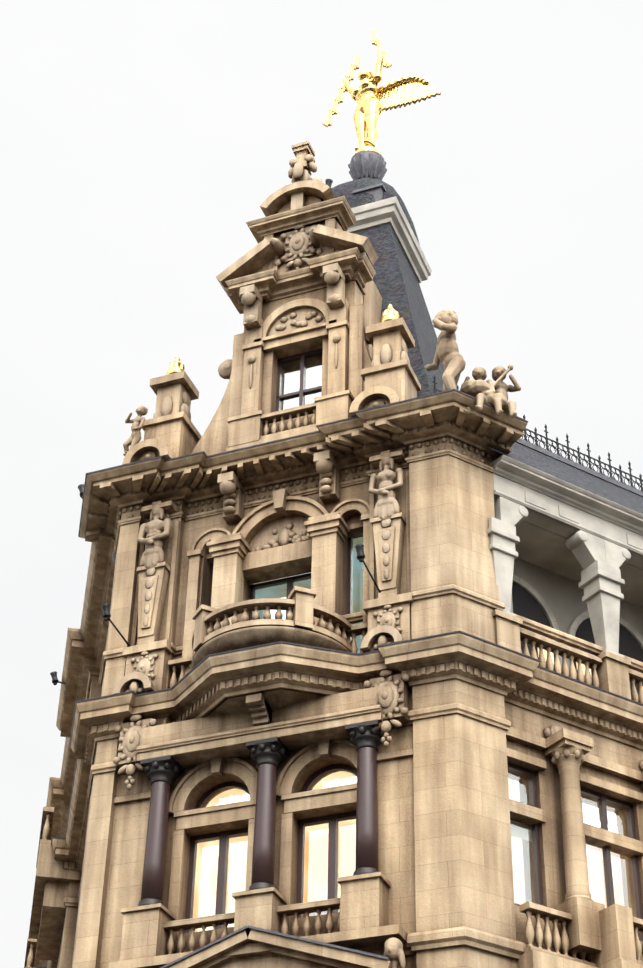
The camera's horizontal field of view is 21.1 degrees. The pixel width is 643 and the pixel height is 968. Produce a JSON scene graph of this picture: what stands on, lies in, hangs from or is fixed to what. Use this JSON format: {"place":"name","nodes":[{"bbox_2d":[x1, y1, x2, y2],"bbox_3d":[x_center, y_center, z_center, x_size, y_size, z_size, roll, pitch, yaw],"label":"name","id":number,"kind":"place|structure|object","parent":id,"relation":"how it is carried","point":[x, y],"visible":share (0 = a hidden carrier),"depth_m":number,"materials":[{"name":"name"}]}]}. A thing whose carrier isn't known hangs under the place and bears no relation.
{"place":"outdoors","nodes":[
{"label":"outdoors","id":0,"kind":"place"},
{"bbox_2d":[0,0,642,967],"label":"sky","id":1,"kind":"structure","parent":0,"point":[140,140],"materials":[{"name":"white"}]},
{"bbox_2d":[24,141,642,967],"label":"stone building","id":2,"kind":"structure","parent":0,"point":[436,891],"depth_m":28.02,"materials":[{"name":"stone"}]},
{"bbox_2d":[50,671,64,684],"bbox_3d":[-5.438,4.263,37.322,0.884,0.330,0.152,10,-37,-11],"label":"spot lamp","id":3,"kind":"object","parent":2,"relation":"on","point":[55,680],"visible":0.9,"depth_m":37.23,"materials":[{"name":"black metal"}]},
{"bbox_2d":[78,484,83,498],"bbox_3d":[-4.216,0.132,32.160,0.737,0.379,0.152,-12,-39,18],"label":"spot lamp","id":4,"kind":"object","parent":2,"relation":"on","point":[81,488],"visible":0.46,"depth_m":32.23,"materials":[{"name":"black metal"}]},
{"bbox_2d":[112,550,115,563],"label":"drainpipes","id":5,"kind":"object","parent":2,"relation":"attached to","point":[114,557],"visible":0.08,"depth_m":32.32,"materials":[{"name":"grey metal"}]},
{"bbox_2d":[101,603,129,646],"bbox_3d":[-3.537,2.430,29.637,0.153,0.606,0.683,-26,-44,32],"label":"spot lamp","id":6,"kind":"object","parent":2,"relation":"on","point":[106,611],"visible":1,"depth_m":29.57,"materials":[{"name":"black metal"}]},
{"bbox_2d":[123,406,147,455],"bbox_3d":[-3.427,-0.853,32.070,0.458,1.150,0.630,-5,-37,8],"label":"putto statue","id":7,"kind":"object","parent":2,"relation":"on","point":[134,438],"visible":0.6,"depth_m":31.97,"materials":[{"name":"stone"}]},
{"bbox_2d":[137,501,171,568],"bbox_3d":[-2.973,0.945,30.870,0.642,1.484,0.415,-12,-39,18],"label":"caryatid statue","id":8,"kind":"object","parent":2,"relation":"on","point":[156,529],"visible":1,"depth_m":30.75,"materials":[{"name":"stone"}]},
{"bbox_2d":[135,720,383,906],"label":"column capitals and bases","id":9,"kind":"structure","parent":2,"relation":"on","point":[274,751],"depth_m":27.25,"materials":[{"name":"brown metal"}]},
{"bbox_2d":[141,747,377,900],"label":"columns","id":10,"kind":"structure","parent":9,"relation":"on","point":[263,859],"depth_m":26.60,"materials":[{"name":"brown stone"}]},
{"bbox_2d":[166,145,398,374],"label":"gold finials","id":11,"kind":"object","parent":2,"relation":"on","point":[390,312],"visible":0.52,"depth_m":33.26,"materials":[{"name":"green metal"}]},
{"bbox_2d":[342,42,428,150],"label":"gold genius statue","id":12,"kind":"object","parent":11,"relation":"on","point":[368,113],"visible":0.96,"depth_m":40.88,"materials":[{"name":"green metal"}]},
{"bbox_2d":[323,29,391,126],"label":"gold lightning bolts","id":13,"kind":"object","parent":12,"relation":"attached to","point":[342,89],"visible":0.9,"depth_m":41.72,"materials":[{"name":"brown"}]},
{"bbox_2d":[367,81,440,137],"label":"gold statue wings","id":14,"kind":"object","parent":12,"relation":"attached to","point":[403,94],"visible":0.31,"depth_m":40.86},
{"bbox_2d":[303,909,339,915],"bbox_3d":[0.334,7.988,28.641,3.400,2.000,0.050,-12,-39,18],"label":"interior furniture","id":15,"kind":"object","parent":2,"relation":"on","point":[315,913],"depth_m":29.32,"materials":[{"name":"white"}]},
{"bbox_2d":[321,179,332,200],"bbox_3d":[0.108,-5.909,34.751,0.154,0.422,0.306,22,-41,-25],"label":"spot lamp","id":16,"kind":"object","parent":2,"relation":"on","point":[329,182],"visible":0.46,"depth_m":34.74,"materials":[{"name":"black metal"}]},
{"bbox_2d":[34,150,642,967],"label":"lead flashings","id":17,"kind":"object","parent":2,"relation":"on","point":[366,164],"visible":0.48,"depth_m":30.66,"materials":[{"name":"grey metal"}]},
{"bbox_2d":[432,374,642,491],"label":"roof cresting","id":18,"kind":"object","parent":17,"relation":"on","point":[546,443],"visible":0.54,"depth_m":34.29,"materials":[{"name":"black metal"}]},
{"bbox_2d":[355,544,380,592],"bbox_3d":[0.759,1.380,28.230,0.152,0.674,0.612,-25,-44,31],"label":"spot lamp","id":19,"kind":"object","parent":2,"relation":"attached to","point":[360,552],"visible":1,"depth_m":28.18,"materials":[{"name":"black metal"}]},
{"bbox_2d":[113,154,642,789],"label":"carved ornaments","id":20,"kind":"object","parent":2,"relation":"on","point":[297,250],"visible":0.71,"depth_m":30.28,"materials":[{"name":"stone"}]},
{"bbox_2d":[368,450,402,519],"bbox_3d":[1.118,0.058,29.545,0.617,1.484,0.415,-12,-39,18],"label":"caryatid statue","id":21,"kind":"object","parent":2,"relation":"on","point":[386,506],"visible":0.94,"depth_m":29.43,"materials":[{"name":"stone"}]},
{"bbox_2d":[383,938,405,967],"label":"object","id":22,"kind":"object","parent":2,"relation":"on","point":[393,951],"visible":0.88,"depth_m":24.25,"materials":[{"name":"stone"}]},
{"bbox_2d":[184,348,642,941],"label":"window frames","id":23,"kind":"structure","parent":2,"relation":"on","point":[332,820],"depth_m":27.24,"materials":[{"name":"wood"}]},
{"bbox_2d":[254,353,362,653],"bbox_3d":[-0.534,0.452,31.008,3.020,7.100,0.120,-12,-39,18],"label":"glass","id":24,"kind":"object","parent":23,"relation":"attached to","point":[290,376],"visible":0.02,"depth_m":32.26,"materials":[{"name":"glass"}]},
{"bbox_2d":[192,769,639,938],"bbox_3d":[4.666,6.437,27.842,13.265,2.600,2.709,10,-37,-12],"label":"glass","id":25,"kind":"object","parent":23,"relation":"attached to","point":[354,849],"visible":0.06,"depth_m":26.97,"materials":[{"name":"glass"}]},
{"bbox_2d":[193,648,642,931],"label":"warm interior","id":26,"kind":"object","parent":2,"relation":"on","point":[242,862],"depth_m":29.70,"materials":[{"name":"beige"}]},
{"bbox_2d":[219,777,617,832],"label":"interior ceiling lights","id":27,"kind":"object","parent":2,"relation":"on","point":[229,800],"depth_m":28.82},
{"bbox_2d":[197,223,642,513],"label":"roof slate","id":28,"kind":"object","parent":2,"relation":"on","point":[395,280],"visible":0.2,"depth_m":34.53,"materials":[{"name":"grey stone"}]},
{"bbox_2d":[331,178,419,244],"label":"dome roof","id":29,"kind":"structure","parent":28,"relation":"on","point":[346,189],"depth_m":37.82,"materials":[{"name":"stone"}]},
{"bbox_2d":[425,309,520,418],"bbox_3d":[2.635,-2.017,30.319,1.591,2.411,0.915,12,-38,-14],"label":"cherub group statue","id":30,"kind":"object","parent":2,"relation":"on","point":[478,387],"visible":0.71,"depth_m":30.04,"materials":[{"name":"stone"}]},
{"bbox_2d":[347,196,642,673],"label":"loggia wood","id":31,"kind":"object","parent":2,"relation":"on","point":[591,543],"visible":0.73,"depth_m":30.53,"materials":[{"name":"white paint"}]},
{"bbox_2d":[510,820,531,841],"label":"window blind","id":32,"kind":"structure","parent":2,"relation":"on","point":[516,826],"depth_m":26.56,"materials":[{"name":"white fabric"}]},
{"bbox_2d":[508,778,623,907],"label":"window panes","id":33,"kind":"object","parent":2,"relation":"on","point":[590,863],"depth_m":30.45,"materials":[{"name":"glass"}]},
{"bbox_2d":[512,582,642,693],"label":"arched window","id":34,"kind":"structure","parent":2,"relation":"on","point":[526,604],"depth_m":30.84,"materials":[{"name":"black glass"}]},
{"bbox_2d":[513,558,642,667],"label":"loggia back wall","id":35,"kind":"structure","parent":0,"point":[561,596],"depth_m":31.35,"materials":[{"name":"white paint"}]}
]}

